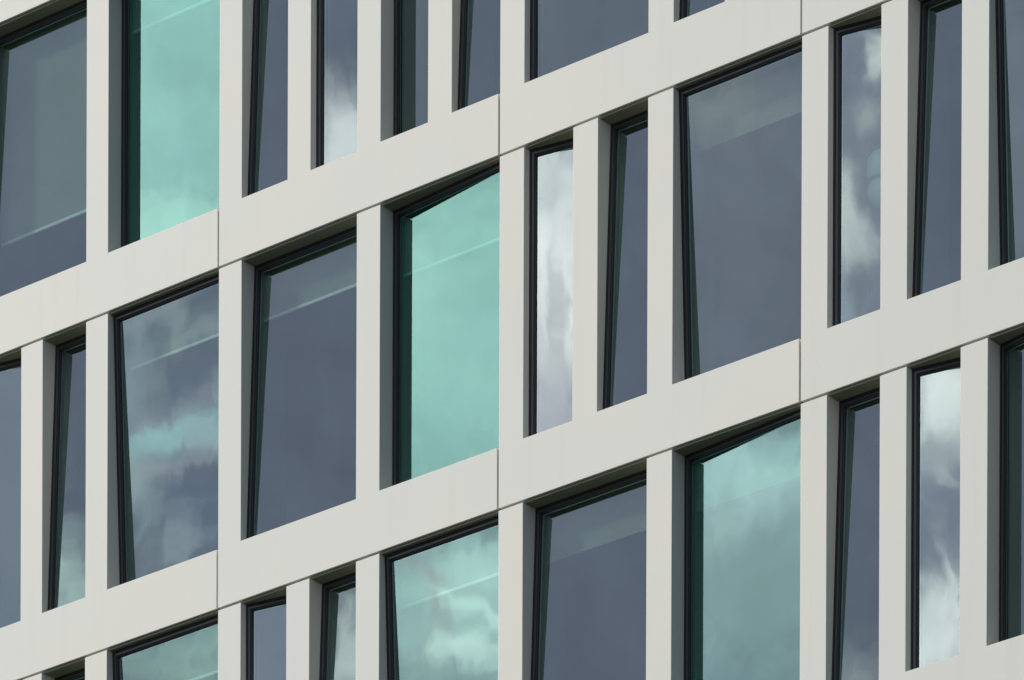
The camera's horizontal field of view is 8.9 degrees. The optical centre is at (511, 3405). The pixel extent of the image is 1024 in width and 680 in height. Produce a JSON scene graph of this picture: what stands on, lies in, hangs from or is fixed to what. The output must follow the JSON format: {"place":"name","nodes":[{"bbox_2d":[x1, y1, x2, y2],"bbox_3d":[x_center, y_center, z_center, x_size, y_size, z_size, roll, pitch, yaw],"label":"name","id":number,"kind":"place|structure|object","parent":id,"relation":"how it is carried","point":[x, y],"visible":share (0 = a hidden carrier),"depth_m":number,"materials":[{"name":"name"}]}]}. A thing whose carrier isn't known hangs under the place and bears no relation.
{"place":"outdoors","nodes":[
{"label":"outdoors","id":0,"kind":"place"},
{"bbox_2d":[0,0,1023,679],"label":"office building","id":1,"kind":"structure","parent":0,"point":[502,340],"depth_m":67.80,"materials":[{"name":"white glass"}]},
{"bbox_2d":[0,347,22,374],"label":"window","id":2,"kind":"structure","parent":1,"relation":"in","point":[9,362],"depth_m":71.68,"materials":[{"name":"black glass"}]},
{"bbox_2d":[0,0,86,247],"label":"window","id":3,"kind":"structure","parent":1,"relation":"in","point":[43,50],"depth_m":71.57,"materials":[{"name":"grey glass"}]},
{"bbox_2d":[44,657,85,679],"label":"window","id":4,"kind":"structure","parent":1,"relation":"in","point":[75,670],"depth_m":71.15,"materials":[{"name":"black glass"}]},
{"bbox_2d":[45,322,85,610],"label":"window","id":5,"kind":"structure","parent":1,"relation":"in","point":[74,338],"depth_m":71.28,"materials":[{"name":"black glass"}]},
{"bbox_2d":[109,610,218,679],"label":"window","id":6,"kind":"structure","parent":1,"relation":"in","point":[196,659],"depth_m":70.31,"materials":[{"name":"teal glass"}]},
{"bbox_2d":[110,269,218,584],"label":"window","id":7,"kind":"structure","parent":1,"relation":"in","point":[193,324],"depth_m":70.51,"materials":[{"name":"grey glass"}]},
{"bbox_2d":[121,0,212,246],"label":"window","id":8,"kind":"structure","parent":1,"relation":"in","point":[138,16],"depth_m":70.67,"materials":[{"name":"teal glass"}]},
{"bbox_2d":[247,0,263,195],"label":"window","id":9,"kind":"structure","parent":1,"relation":"in","point":[258,5],"depth_m":69.39,"materials":[{"name":"black metal"}]},
{"bbox_2d":[243,586,286,679],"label":"window","id":10,"kind":"structure","parent":1,"relation":"in","point":[276,599],"depth_m":69.40,"materials":[{"name":"black glass"}]},
{"bbox_2d":[244,214,356,538],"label":"window","id":11,"kind":"structure","parent":1,"relation":"in","point":[316,266],"depth_m":69.25,"materials":[{"name":"grey glass"}]},
{"bbox_2d":[316,0,327,167],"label":"window","id":12,"kind":"structure","parent":1,"relation":"in","point":[322,5],"depth_m":68.75,"materials":[{"name":"black metal"}]},
{"bbox_2d":[311,561,356,679],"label":"window","id":13,"kind":"structure","parent":1,"relation":"in","point":[342,577],"depth_m":68.86,"materials":[{"name":"black metal"}]},
{"bbox_2d":[393,0,403,135],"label":"window","id":14,"kind":"structure","parent":1,"relation":"in","point":[398,92],"depth_m":68.21,"materials":[{"name":"black metal"}]},
{"bbox_2d":[381,511,498,679],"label":"window","id":15,"kind":"structure","parent":1,"relation":"in","point":[475,562],"depth_m":67.96,"materials":[{"name":"teal glass"}]},
{"bbox_2d":[382,157,499,485],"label":"window","id":16,"kind":"structure","parent":1,"relation":"in","point":[423,239],"depth_m":68.00,"materials":[{"name":"teal glass"}]},
{"bbox_2d":[457,0,471,109],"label":"window","id":17,"kind":"structure","parent":1,"relation":"in","point":[465,5],"depth_m":67.53,"materials":[{"name":"black metal"}]},
{"bbox_2d":[530,0,541,80],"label":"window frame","id":18,"kind":"structure","parent":1,"relation":"in","point":[535,5],"depth_m":66.89,"materials":[{"name":"black metal"}]},
{"bbox_2d":[526,127,573,436],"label":"window","id":19,"kind":"structure","parent":1,"relation":"in","point":[560,143],"depth_m":66.93,"materials":[{"name":"black metal"}]},
{"bbox_2d":[525,458,646,679],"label":"window","id":20,"kind":"structure","parent":1,"relation":"in","point":[609,507],"depth_m":66.75,"materials":[{"name":"grey glass"}]},
{"bbox_2d":[600,98,647,409],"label":"window","id":21,"kind":"structure","parent":1,"relation":"in","point":[622,120],"depth_m":66.34,"materials":[{"name":"black metal"}]},
{"bbox_2d":[679,0,690,19],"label":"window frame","id":22,"kind":"structure","parent":1,"relation":"in","point":[685,5],"depth_m":65.66,"materials":[{"name":"black metal"}]},
{"bbox_2d":[674,404,800,679],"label":"window","id":23,"kind":"structure","parent":1,"relation":"in","point":[714,476],"depth_m":65.53,"materials":[{"name":"teal glass"}]},
{"bbox_2d":[675,36,801,379],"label":"window","id":24,"kind":"structure","parent":1,"relation":"in","point":[775,97],"depth_m":65.53,"materials":[{"name":"grey glass"}]},
{"bbox_2d":[829,376,879,679],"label":"window","id":25,"kind":"structure","parent":1,"relation":"in","point":[855,396],"depth_m":64.52,"materials":[{"name":"black metal"}]},
{"bbox_2d":[830,4,881,325],"bbox_3d":[3.447,-31.643,64.318,0.667,2.989,0.270,1,1,40],"label":"window","id":26,"kind":"structure","parent":1,"relation":"in","point":[869,20],"depth_m":64.46,"materials":[{"name":"black metal"}]},
{"bbox_2d":[912,0,957,296],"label":"window","id":27,"kind":"structure","parent":1,"relation":"in","point":[926,6],"depth_m":63.88,"materials":[{"name":"black metal"}]},
{"bbox_2d":[909,347,960,669],"bbox_3d":[4.178,-28.034,63.737,0.667,2.989,0.270,1,1,40],"label":"window","id":28,"kind":"structure","parent":1,"relation":"in","point":[950,361],"depth_m":63.86,"materials":[{"name":"black metal"}]},
{"bbox_2d":[995,0,1011,265],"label":"window","id":29,"kind":"structure","parent":1,"relation":"in","point":[1000,5],"depth_m":63.26,"materials":[{"name":"black metal"}]},
{"bbox_2d":[990,325,1023,641],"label":"window","id":30,"kind":"structure","parent":1,"relation":"in","point":[1010,341],"depth_m":63.33,"materials":[{"name":"black metal"}]},
{"bbox_2d":[866,148,880,208],"bbox_3d":[3.647,-32.117,64.590,0.320,1.340,0.320,1,1,40],"label":"pendant lamp","id":31,"kind":"object","parent":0,"point":[873,177],"visible":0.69,"depth_m":64.49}
]}

